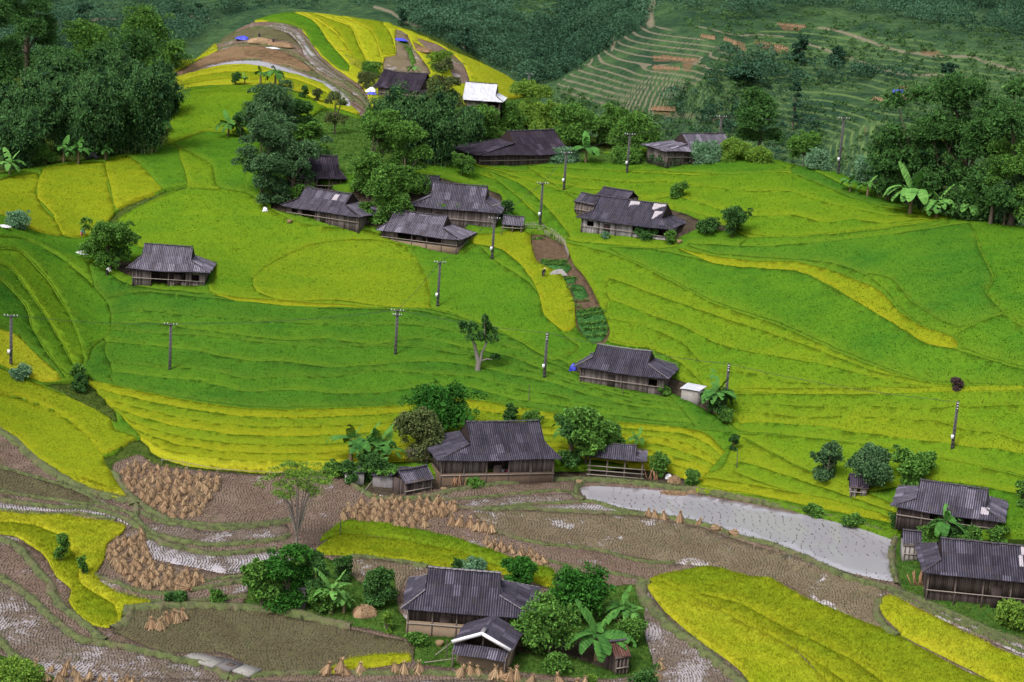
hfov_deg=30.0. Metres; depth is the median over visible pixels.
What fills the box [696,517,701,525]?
straw shock
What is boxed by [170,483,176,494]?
straw shock
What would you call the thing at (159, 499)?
straw shock
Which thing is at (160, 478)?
straw shock
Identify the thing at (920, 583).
firewood stack
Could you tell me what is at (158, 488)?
straw shock
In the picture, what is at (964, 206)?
banana plant
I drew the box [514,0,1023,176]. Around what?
scrub
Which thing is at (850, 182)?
banana plant
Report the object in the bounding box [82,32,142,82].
bamboo clump
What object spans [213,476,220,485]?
straw shock
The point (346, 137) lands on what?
grass
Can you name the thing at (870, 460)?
broadleaf tree
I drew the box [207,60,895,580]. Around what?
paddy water
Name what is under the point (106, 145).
banana plant
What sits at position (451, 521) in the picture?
straw shock
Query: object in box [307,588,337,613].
shrub
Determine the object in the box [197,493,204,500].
straw shock
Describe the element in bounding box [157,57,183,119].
bamboo clump
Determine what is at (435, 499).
straw shock
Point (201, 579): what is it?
straw shock
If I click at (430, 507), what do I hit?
straw shock
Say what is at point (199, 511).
straw shock
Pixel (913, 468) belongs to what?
broadleaf tree
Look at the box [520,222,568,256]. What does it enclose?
fence
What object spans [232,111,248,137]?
shrub
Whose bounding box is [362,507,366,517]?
straw shock
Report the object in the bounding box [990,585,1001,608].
door
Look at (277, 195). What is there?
shrub
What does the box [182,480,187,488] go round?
straw shock
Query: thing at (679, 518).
straw shock
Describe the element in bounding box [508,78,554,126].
broadleaf tree
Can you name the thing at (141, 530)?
straw shock
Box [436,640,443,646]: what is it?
basket
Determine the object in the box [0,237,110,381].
rice crop
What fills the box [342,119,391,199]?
broadleaf tree
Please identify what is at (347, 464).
shrub
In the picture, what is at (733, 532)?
straw bundle
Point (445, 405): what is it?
broadleaf tree
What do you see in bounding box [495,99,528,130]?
broadleaf tree
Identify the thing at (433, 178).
shed
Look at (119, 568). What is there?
straw shock
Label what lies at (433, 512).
straw shock
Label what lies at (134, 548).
straw shock
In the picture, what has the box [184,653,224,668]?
concrete slab
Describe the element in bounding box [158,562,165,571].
straw shock
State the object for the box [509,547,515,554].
straw shock
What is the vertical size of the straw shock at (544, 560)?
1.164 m
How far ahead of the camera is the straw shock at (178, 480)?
217.48 m
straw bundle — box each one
[179,584,191,591]
[498,673,508,681]
[711,523,722,531]
[727,528,738,536]
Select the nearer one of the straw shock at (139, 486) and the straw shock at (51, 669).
the straw shock at (51, 669)
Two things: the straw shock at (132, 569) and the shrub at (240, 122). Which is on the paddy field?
the straw shock at (132, 569)
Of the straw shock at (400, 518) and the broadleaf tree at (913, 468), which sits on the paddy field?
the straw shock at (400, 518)
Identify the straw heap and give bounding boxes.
[247,37,272,43]
[269,42,293,47]
[352,604,376,618]
[415,47,430,51]
[660,490,688,495]
[667,475,680,483]
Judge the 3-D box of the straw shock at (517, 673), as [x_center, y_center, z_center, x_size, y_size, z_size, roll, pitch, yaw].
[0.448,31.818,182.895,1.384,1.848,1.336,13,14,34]
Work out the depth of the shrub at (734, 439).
234.16 m
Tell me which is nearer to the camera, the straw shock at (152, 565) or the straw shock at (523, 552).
the straw shock at (152, 565)
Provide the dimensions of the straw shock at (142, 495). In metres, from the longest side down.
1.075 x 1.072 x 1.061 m
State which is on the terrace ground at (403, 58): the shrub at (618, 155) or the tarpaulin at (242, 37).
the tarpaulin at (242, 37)
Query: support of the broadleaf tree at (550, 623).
on the grass at (346, 137)
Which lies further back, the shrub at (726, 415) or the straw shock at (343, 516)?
the shrub at (726, 415)
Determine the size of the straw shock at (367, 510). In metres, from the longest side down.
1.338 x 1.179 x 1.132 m
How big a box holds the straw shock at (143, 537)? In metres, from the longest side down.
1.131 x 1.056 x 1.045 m
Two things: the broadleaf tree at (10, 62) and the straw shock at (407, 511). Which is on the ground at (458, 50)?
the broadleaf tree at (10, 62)
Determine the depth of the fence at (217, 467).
220.40 m
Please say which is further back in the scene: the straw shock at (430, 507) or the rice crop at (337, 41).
the rice crop at (337, 41)
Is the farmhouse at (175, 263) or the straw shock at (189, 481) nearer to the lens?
the straw shock at (189, 481)
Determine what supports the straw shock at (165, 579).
on the paddy field
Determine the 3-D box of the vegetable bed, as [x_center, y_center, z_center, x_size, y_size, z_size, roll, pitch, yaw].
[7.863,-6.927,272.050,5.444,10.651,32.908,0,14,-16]
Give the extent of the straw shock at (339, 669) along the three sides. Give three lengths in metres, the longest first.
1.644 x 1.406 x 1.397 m
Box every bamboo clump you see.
[0,72,67,156]
[0,80,22,149]
[0,105,60,169]
[9,43,93,139]
[38,71,87,156]
[59,66,144,158]
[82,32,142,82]
[98,67,149,155]
[119,54,190,154]
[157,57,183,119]
[169,91,185,114]
[363,78,409,152]
[382,91,436,160]
[399,80,478,167]
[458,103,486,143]
[863,131,912,200]
[900,140,964,210]
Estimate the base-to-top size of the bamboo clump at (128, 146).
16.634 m
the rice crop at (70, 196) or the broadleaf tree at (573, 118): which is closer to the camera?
the rice crop at (70, 196)
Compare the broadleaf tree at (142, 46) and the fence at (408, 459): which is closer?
the fence at (408, 459)
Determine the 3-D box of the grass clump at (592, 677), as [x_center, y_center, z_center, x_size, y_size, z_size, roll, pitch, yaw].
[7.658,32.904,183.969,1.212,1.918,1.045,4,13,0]
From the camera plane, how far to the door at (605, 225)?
283.21 m
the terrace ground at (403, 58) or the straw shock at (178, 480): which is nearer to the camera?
the straw shock at (178, 480)
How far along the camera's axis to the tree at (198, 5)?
576.11 m
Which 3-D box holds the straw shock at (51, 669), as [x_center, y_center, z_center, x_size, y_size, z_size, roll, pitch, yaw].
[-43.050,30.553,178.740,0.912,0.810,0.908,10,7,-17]
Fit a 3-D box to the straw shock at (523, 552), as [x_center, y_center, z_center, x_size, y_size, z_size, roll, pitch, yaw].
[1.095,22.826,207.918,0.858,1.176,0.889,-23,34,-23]
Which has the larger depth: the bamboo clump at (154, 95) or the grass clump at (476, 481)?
the bamboo clump at (154, 95)
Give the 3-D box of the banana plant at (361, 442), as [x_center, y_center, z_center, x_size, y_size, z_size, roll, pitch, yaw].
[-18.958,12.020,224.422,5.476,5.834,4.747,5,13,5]
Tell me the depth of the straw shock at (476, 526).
212.05 m
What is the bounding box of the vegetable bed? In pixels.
[531,234,609,343]
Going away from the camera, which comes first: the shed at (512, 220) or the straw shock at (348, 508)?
the straw shock at (348, 508)
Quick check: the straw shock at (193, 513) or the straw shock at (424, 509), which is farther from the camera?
the straw shock at (424, 509)
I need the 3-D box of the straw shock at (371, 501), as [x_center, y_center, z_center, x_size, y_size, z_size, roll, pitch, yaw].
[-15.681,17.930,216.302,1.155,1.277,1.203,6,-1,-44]
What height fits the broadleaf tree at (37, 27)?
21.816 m
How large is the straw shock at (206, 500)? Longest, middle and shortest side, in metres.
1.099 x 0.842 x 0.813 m
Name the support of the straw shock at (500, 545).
on the paddy field
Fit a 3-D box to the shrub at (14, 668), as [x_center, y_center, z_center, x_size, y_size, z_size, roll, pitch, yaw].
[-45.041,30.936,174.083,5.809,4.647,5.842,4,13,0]
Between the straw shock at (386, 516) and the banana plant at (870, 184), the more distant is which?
the banana plant at (870, 184)
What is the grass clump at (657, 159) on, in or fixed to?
on the ground at (458, 50)
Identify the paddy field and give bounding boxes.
[0,435,1023,681]
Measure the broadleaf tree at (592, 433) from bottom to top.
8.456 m
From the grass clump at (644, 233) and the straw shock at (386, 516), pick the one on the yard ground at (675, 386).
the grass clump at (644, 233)
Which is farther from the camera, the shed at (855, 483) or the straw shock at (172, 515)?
the shed at (855, 483)
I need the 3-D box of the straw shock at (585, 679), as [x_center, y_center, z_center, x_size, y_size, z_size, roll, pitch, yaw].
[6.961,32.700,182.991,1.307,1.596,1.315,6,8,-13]
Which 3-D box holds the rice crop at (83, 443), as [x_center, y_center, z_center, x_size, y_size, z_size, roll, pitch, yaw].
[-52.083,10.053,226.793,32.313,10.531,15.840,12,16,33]
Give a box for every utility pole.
[4,314,17,364]
[164,322,176,369]
[391,309,403,353]
[434,261,445,306]
[489,217,498,258]
[537,182,546,224]
[542,332,548,377]
[561,151,571,189]
[625,133,633,172]
[716,115,726,133]
[725,363,729,406]
[837,117,849,173]
[951,401,958,448]
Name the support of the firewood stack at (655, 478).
on the yard ground at (675, 386)
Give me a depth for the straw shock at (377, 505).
215.15 m
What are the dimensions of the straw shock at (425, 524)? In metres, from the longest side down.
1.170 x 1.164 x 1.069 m
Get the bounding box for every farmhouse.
[126,243,216,285]
[280,186,381,233]
[296,155,347,189]
[374,68,431,100]
[376,208,476,254]
[400,565,540,647]
[411,181,505,227]
[427,419,561,485]
[452,129,566,165]
[463,81,506,121]
[574,343,678,395]
[575,195,685,240]
[641,132,729,167]
[890,478,1008,532]
[914,537,1023,608]
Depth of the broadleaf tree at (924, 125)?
277.70 m
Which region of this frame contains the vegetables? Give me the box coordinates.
[531,236,609,337]
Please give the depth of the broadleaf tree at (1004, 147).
269.12 m
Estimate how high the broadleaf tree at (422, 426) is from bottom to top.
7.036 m
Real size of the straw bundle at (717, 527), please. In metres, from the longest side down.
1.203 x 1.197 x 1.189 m
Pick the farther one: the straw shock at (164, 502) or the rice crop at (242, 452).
the rice crop at (242, 452)
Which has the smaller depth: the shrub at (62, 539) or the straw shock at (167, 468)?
the shrub at (62, 539)
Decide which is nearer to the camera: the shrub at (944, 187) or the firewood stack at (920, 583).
the firewood stack at (920, 583)
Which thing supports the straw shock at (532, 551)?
on the paddy field
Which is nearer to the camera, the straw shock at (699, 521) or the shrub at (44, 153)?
the straw shock at (699, 521)
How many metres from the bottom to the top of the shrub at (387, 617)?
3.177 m
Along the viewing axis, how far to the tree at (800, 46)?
468.33 m
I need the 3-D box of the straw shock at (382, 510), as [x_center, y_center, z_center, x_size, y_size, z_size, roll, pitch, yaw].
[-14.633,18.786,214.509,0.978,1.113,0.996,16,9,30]
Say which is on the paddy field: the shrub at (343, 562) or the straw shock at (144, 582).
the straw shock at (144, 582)
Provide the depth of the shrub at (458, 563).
201.84 m
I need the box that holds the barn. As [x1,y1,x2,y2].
[451,615,522,671]
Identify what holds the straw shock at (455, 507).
on the paddy field
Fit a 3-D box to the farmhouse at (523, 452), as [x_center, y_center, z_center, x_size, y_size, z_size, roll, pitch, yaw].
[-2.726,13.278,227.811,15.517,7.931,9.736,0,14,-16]
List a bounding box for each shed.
[339,463,369,485]
[367,463,414,487]
[390,464,433,495]
[418,174,440,194]
[501,214,524,232]
[573,192,599,214]
[595,186,640,199]
[681,383,706,404]
[848,473,868,497]
[900,528,921,561]
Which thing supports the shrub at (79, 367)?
on the ground at (458, 50)
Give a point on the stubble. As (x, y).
(22, 488)
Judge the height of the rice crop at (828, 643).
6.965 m
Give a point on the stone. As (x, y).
(561, 271)
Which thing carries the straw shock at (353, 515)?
on the paddy field
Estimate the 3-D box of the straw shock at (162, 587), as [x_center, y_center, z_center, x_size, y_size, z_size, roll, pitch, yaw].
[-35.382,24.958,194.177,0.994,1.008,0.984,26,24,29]
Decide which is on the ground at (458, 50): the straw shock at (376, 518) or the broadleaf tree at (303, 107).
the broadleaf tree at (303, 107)
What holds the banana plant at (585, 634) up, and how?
on the yard ground at (675, 386)
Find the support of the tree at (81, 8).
on the hillside
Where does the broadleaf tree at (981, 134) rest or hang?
on the ground at (458, 50)
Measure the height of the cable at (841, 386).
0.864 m
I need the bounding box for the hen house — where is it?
[605,638,631,674]
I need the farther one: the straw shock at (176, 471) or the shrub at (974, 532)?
the straw shock at (176, 471)
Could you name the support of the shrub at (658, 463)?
on the yard ground at (675, 386)
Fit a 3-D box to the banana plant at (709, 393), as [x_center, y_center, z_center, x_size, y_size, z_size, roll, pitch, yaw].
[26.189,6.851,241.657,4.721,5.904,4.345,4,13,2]
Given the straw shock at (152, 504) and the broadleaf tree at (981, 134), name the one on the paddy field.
the straw shock at (152, 504)
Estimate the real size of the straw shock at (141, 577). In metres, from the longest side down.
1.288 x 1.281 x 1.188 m
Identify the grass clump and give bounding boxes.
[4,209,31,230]
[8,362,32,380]
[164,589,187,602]
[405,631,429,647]
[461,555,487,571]
[465,476,484,488]
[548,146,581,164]
[587,673,596,681]
[601,231,609,238]
[633,226,658,240]
[649,153,696,166]
[657,384,670,394]
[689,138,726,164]
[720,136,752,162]
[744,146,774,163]
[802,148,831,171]
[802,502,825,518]
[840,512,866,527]
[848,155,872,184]
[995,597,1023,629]
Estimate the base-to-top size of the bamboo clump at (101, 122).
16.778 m
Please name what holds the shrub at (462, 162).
on the ground at (458, 50)
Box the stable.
[586,443,647,478]
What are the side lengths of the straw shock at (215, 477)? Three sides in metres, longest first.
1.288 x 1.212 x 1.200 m
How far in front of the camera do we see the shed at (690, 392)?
244.57 m
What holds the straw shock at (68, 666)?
on the paddy field
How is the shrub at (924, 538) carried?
on the ground at (458, 50)
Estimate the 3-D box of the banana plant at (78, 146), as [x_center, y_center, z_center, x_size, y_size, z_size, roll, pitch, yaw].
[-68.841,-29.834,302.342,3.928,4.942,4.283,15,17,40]
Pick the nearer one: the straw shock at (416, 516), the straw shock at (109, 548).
the straw shock at (109, 548)
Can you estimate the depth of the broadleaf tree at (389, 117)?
292.48 m
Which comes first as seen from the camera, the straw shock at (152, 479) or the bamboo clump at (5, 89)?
the straw shock at (152, 479)
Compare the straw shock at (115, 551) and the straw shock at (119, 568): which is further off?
the straw shock at (115, 551)
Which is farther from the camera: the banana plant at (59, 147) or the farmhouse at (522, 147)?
the farmhouse at (522, 147)
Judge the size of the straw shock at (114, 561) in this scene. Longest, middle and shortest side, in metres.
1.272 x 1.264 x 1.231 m
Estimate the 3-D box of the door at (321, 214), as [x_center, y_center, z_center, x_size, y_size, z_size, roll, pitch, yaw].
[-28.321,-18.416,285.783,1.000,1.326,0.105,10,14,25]
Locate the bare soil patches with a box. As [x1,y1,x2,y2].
[651,23,912,110]
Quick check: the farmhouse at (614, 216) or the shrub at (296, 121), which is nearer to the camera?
the farmhouse at (614, 216)
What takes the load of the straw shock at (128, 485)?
on the paddy field
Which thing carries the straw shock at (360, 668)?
on the paddy field
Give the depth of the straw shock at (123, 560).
198.50 m
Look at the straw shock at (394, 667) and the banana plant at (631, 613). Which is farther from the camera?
the banana plant at (631, 613)
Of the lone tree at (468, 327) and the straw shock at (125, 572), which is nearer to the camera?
the straw shock at (125, 572)
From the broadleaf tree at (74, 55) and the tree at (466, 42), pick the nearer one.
the broadleaf tree at (74, 55)
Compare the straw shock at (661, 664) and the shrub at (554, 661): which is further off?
the straw shock at (661, 664)
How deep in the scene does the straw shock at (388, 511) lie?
213.68 m
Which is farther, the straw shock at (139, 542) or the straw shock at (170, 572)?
the straw shock at (139, 542)
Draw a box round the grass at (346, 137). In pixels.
[0,97,1023,681]
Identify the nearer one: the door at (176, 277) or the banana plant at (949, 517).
the banana plant at (949, 517)
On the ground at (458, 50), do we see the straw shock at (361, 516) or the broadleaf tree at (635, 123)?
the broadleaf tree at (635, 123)
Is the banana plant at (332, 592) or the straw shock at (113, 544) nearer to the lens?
the banana plant at (332, 592)
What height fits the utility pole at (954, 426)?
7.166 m
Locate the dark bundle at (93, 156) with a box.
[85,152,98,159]
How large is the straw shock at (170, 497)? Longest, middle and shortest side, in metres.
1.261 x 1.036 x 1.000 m
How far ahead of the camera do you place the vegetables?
265.04 m
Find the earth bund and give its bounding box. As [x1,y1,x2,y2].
[0,24,1023,681]
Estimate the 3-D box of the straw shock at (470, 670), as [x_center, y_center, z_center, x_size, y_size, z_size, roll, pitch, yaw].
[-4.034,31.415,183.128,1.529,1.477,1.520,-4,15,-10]
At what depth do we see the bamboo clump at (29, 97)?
304.53 m
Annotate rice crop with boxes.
[0,84,1023,539]
[0,156,161,237]
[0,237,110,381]
[0,369,135,497]
[0,509,150,627]
[83,261,731,431]
[88,379,726,479]
[118,188,578,359]
[126,86,322,191]
[172,11,521,114]
[317,519,555,673]
[475,155,1023,526]
[647,563,1023,681]
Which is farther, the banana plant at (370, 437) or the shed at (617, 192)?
the shed at (617, 192)
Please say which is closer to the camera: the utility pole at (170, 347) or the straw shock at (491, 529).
the straw shock at (491, 529)
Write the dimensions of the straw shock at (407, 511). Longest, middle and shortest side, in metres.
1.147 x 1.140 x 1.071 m
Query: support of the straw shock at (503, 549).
on the paddy field
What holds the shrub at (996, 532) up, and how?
on the ground at (458, 50)
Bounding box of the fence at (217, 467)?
[161,459,326,477]
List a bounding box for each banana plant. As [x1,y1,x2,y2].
[0,147,25,174]
[50,135,80,162]
[64,136,93,163]
[93,140,114,159]
[160,113,171,130]
[213,110,240,135]
[241,72,247,83]
[254,65,269,82]
[263,63,284,83]
[312,568,353,613]
[326,424,370,461]
[333,594,356,613]
[348,422,384,456]
[363,424,396,456]
[371,429,406,461]
[406,62,420,71]
[551,407,573,450]
[565,599,636,661]
[570,131,604,162]
[603,585,637,623]
[610,595,644,619]
[627,426,645,448]
[700,369,736,413]
[840,174,860,191]
[856,172,877,196]
[883,161,940,213]
[922,184,954,217]
[926,503,966,536]
[952,185,985,219]
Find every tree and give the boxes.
[0,0,30,87]
[2,0,63,80]
[27,44,91,76]
[60,17,117,63]
[74,2,95,24]
[75,217,141,268]
[91,27,160,72]
[118,3,196,67]
[169,3,180,15]
[194,2,203,13]
[230,116,289,201]
[239,557,284,606]
[240,79,295,149]
[251,110,297,173]
[253,459,339,545]
[257,543,314,614]
[266,135,332,199]
[291,98,320,140]
[292,121,327,149]
[299,549,331,602]
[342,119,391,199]
[358,106,402,162]
[362,163,413,224]
[362,566,398,606]
[384,119,433,194]
[390,405,444,460]
[397,379,487,430]
[398,8,407,25]
[426,56,463,108]
[455,26,475,52]
[456,313,501,370]
[469,103,502,140]
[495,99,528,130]
[499,555,538,585]
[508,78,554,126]
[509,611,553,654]
[518,589,585,653]
[527,99,565,139]
[544,561,616,618]
[549,102,602,146]
[553,406,617,463]
[556,415,582,468]
[588,102,629,145]
[608,110,662,149]
[611,421,625,443]
[724,61,766,85]
[732,85,787,145]
[787,129,822,166]
[789,81,801,130]
[791,34,808,61]
[828,45,846,63]
[845,442,894,487]
[864,82,955,204]
[890,444,937,485]
[899,114,970,212]
[914,70,1015,216]
[940,62,959,75]
[957,98,1023,220]
[967,73,1023,225]
[981,138,1018,223]
[993,175,1023,224]
[999,137,1023,222]
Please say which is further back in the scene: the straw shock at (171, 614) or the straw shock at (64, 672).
the straw shock at (171, 614)
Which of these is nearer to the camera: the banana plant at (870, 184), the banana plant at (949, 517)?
the banana plant at (949, 517)
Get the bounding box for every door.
[174,274,180,285]
[320,213,325,222]
[416,237,422,242]
[439,616,449,622]
[493,465,501,472]
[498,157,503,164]
[603,224,609,232]
[607,374,614,386]
[683,154,688,161]
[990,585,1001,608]
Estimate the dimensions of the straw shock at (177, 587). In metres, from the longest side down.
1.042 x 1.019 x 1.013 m
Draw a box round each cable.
[13,315,170,323]
[172,310,392,323]
[401,310,544,332]
[549,333,727,363]
[631,116,720,133]
[723,116,835,119]
[731,364,955,401]
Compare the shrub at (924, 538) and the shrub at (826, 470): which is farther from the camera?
the shrub at (826, 470)
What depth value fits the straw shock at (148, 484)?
216.53 m
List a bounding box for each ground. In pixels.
[0,26,1023,543]
[111,178,735,668]
[171,22,468,117]
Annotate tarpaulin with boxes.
[235,36,247,39]
[569,363,576,370]
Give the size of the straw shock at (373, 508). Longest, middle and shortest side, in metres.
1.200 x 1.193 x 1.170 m
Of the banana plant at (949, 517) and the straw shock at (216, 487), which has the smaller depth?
the banana plant at (949, 517)
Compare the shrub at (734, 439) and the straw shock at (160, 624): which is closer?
the straw shock at (160, 624)
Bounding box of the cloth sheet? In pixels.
[365,87,376,91]
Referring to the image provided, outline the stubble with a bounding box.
[0,436,1022,681]
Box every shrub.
[0,655,48,681]
[32,144,58,164]
[52,532,70,560]
[69,363,86,377]
[70,371,88,391]
[76,555,88,573]
[209,588,227,602]
[231,71,241,84]
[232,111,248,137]
[242,567,279,604]
[254,181,290,203]
[288,110,299,141]
[288,182,315,198]
[298,84,308,97]
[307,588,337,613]
[312,88,322,100]
[315,146,332,155]
[322,458,342,476]
[324,90,348,133]
[332,554,353,581]
[336,459,358,483]
[355,450,393,482]
[357,71,378,88]
[358,201,375,221]
[361,60,382,77]
[381,610,393,633]
[426,49,454,72]
[451,151,475,174]
[451,557,463,567]
[499,199,514,216]
[503,402,518,419]
[522,409,544,422]
[539,651,572,675]
[607,144,643,164]
[611,616,648,642]
[626,663,660,681]
[648,450,671,476]
[664,229,676,244]
[669,180,688,198]
[684,468,700,485]
[695,216,720,233]
[707,386,735,414]
[718,408,733,422]
[720,205,753,236]
[728,434,740,450]
[810,440,844,480]
[888,512,908,529]
[892,183,917,206]
[917,515,943,538]
[922,534,929,541]
[933,181,1022,225]
[943,186,961,214]
[946,524,973,537]
[950,377,963,391]
[956,525,983,541]
[986,525,1009,544]
[1015,479,1023,506]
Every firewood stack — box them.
[451,474,467,486]
[644,468,657,479]
[907,570,922,585]
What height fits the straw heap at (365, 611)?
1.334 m
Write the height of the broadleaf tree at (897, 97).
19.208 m
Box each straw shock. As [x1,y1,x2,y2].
[43,672,51,681]
[47,663,54,671]
[53,671,65,681]
[60,663,68,676]
[62,659,71,669]
[70,666,77,676]
[73,672,83,681]
[84,669,94,681]
[106,544,112,553]
[106,550,112,559]
[109,554,117,565]
[111,539,116,547]
[111,547,119,556]
[115,560,123,572]
[116,544,122,551]
[120,534,127,541]
[121,538,126,546]
[121,556,128,565]
[121,566,128,575]
[123,674,129,681]
[124,463,131,471]
[125,481,131,488]
[127,545,135,555]
[127,572,134,581]
[129,563,135,573]
[131,477,136,485]
[131,550,139,559]
[131,578,140,587]
[132,458,138,467]
[132,542,138,550]
[133,568,140,577]
[134,464,141,472]
[134,481,142,489]
[134,559,143,570]
[136,526,144,535]
[136,537,142,545]
[138,490,145,498]
[138,554,147,563]
[139,532,146,540]
[139,571,148,581]
[140,478,145,486]
[140,545,146,553]
[140,576,148,586]
[142,460,149,468]
[142,491,151,503]
[144,615,156,630]
[145,480,150,488]
[145,579,153,589]
[146,556,152,564]
[147,570,154,579]
[148,560,156,570]
[149,474,155,483]
[149,485,157,494]
[149,490,154,499]
[150,500,156,507]
[152,574,162,585]
[153,566,161,575]
[154,492,163,503]
[154,615,168,631]
[155,473,163,482]
[155,482,161,491]
[158,497,168,508]
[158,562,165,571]
[159,504,167,512]
[159,582,167,590]
[161,490,167,498]
[161,573,168,581]
[162,469,170,476]
[163,463,170,471]
[163,567,174,577]
[163,612,172,624]
[164,473,172,484]
[166,563,174,571]
[166,577,174,587]
[168,491,174,501]
[169,496,177,505]
[169,501,177,510]
[169,510,177,517]
[169,608,175,622]
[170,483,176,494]
[172,610,182,623]
[173,466,180,474]
[173,474,182,484]
[173,575,181,584]
[174,488,182,496]
[174,582,180,589]
[175,492,181,501]
[179,483,187,494]
[179,510,186,518]
[179,570,185,578]
[179,576,187,585]
[179,607,188,620]
[180,497,185,505]
[181,504,189,513]
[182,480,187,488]
[183,566,189,575]
[187,477,192,484]
[187,483,191,491]
[188,501,195,510]
[189,509,197,517]
[189,575,197,586]
[190,488,196,494]
[191,568,199,579]
[195,478,201,488]
[196,469,203,478]
[196,506,202,514]
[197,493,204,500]
[198,574,205,582]
[199,499,205,507]
[200,481,206,491]
[203,484,209,494]
[204,490,212,499]
[204,495,208,503]
[206,478,212,487]
[212,473,221,482]
[212,480,219,491]
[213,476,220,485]
[319,661,331,675]
[333,657,345,674]
[339,664,351,676]
[340,509,347,520]
[345,502,351,511]
[349,508,357,519]
[355,661,365,675]
[356,509,365,521]
[357,495,364,505]
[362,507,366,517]
[364,503,370,515]
[369,494,377,504]
[369,504,376,513]
[369,511,375,519]
[371,499,380,508]
[373,515,380,522]
[375,508,382,517]
[377,503,384,512]
[379,495,384,503]
[382,497,391,507]
[383,505,391,515]
[384,512,392,520]
[390,662,399,673]
[391,495,399,505]
[391,510,398,518]
[391,518,399,525]
[394,505,401,513]
[398,513,405,522]
[399,660,410,675]
[400,518,407,526]
[404,506,411,515]
[406,514,416,523]
[410,520,415,527]
[413,511,420,521]
[413,659,424,675]
[414,502,421,510]
[420,503,428,514]
[421,518,429,527]
[428,501,436,510]
[431,494,439,504]
[431,508,436,515]
[437,505,447,517]
[446,514,456,526]
[452,501,459,511]
[454,662,465,678]
[455,514,465,527]
[465,661,475,676]
[466,515,474,528]
[472,519,480,531]
[475,664,482,675]
[479,518,487,532]
[482,535,490,544]
[485,522,496,534]
[486,540,494,548]
[488,664,500,680]
[498,540,503,548]
[498,667,504,678]
[501,544,506,552]
[506,668,514,681]
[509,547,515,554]
[513,664,522,681]
[520,546,525,554]
[526,673,535,681]
[527,547,534,555]
[535,557,543,565]
[541,555,548,564]
[555,671,563,681]
[581,675,587,681]
[644,507,650,516]
[650,508,658,518]
[654,658,666,670]
[660,510,667,520]
[675,509,684,522]
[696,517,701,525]
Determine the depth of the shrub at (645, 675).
182.33 m
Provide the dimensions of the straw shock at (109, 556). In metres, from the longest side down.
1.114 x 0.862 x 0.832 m
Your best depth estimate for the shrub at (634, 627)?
191.57 m
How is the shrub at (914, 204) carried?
on the ground at (458, 50)
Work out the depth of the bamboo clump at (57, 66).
319.03 m
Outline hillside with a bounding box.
[0,0,1023,225]
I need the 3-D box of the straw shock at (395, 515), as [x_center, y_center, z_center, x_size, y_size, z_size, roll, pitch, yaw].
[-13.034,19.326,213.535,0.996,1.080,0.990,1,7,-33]
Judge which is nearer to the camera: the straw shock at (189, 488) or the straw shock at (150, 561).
the straw shock at (150, 561)
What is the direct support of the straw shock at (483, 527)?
on the paddy field
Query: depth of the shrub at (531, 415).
238.22 m
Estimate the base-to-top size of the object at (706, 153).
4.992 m
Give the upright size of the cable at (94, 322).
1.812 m
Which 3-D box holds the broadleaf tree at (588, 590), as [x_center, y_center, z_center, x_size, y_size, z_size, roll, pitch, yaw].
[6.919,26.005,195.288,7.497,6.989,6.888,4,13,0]
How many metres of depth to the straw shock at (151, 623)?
187.00 m
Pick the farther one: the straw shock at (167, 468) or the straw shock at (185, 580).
the straw shock at (167, 468)
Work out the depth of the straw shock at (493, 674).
182.44 m
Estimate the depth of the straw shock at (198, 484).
216.97 m
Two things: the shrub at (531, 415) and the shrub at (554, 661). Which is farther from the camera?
the shrub at (531, 415)
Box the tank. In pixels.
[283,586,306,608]
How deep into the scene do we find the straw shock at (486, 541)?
209.37 m
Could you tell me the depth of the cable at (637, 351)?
244.80 m
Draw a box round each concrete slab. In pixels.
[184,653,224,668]
[216,657,242,672]
[232,662,261,677]
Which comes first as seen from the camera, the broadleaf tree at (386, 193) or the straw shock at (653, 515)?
the straw shock at (653, 515)
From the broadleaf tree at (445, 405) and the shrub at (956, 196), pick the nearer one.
the broadleaf tree at (445, 405)
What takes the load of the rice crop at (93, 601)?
on the paddy field
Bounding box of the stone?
[550,269,567,275]
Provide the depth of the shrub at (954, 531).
209.78 m
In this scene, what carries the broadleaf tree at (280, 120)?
on the ground at (458, 50)
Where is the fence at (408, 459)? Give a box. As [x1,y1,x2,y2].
[404,446,429,463]
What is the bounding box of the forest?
[0,0,1023,162]
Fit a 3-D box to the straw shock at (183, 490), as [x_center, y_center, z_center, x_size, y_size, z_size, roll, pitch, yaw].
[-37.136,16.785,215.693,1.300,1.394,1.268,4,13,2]
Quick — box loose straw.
[109,37,537,590]
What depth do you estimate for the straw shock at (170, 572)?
196.53 m
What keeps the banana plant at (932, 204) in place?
on the ground at (458, 50)
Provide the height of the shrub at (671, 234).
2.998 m
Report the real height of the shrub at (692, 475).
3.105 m
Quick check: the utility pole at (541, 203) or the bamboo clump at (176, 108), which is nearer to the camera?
the utility pole at (541, 203)
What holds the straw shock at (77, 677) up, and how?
on the paddy field
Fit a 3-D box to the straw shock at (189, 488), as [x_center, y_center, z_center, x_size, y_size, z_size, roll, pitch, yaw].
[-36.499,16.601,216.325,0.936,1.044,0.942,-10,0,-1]
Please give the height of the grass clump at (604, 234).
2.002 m
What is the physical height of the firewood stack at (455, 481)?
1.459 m
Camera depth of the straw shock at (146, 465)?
220.97 m
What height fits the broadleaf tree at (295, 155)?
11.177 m
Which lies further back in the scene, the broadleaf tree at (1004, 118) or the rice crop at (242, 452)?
the broadleaf tree at (1004, 118)
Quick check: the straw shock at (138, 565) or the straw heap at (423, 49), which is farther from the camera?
the straw heap at (423, 49)

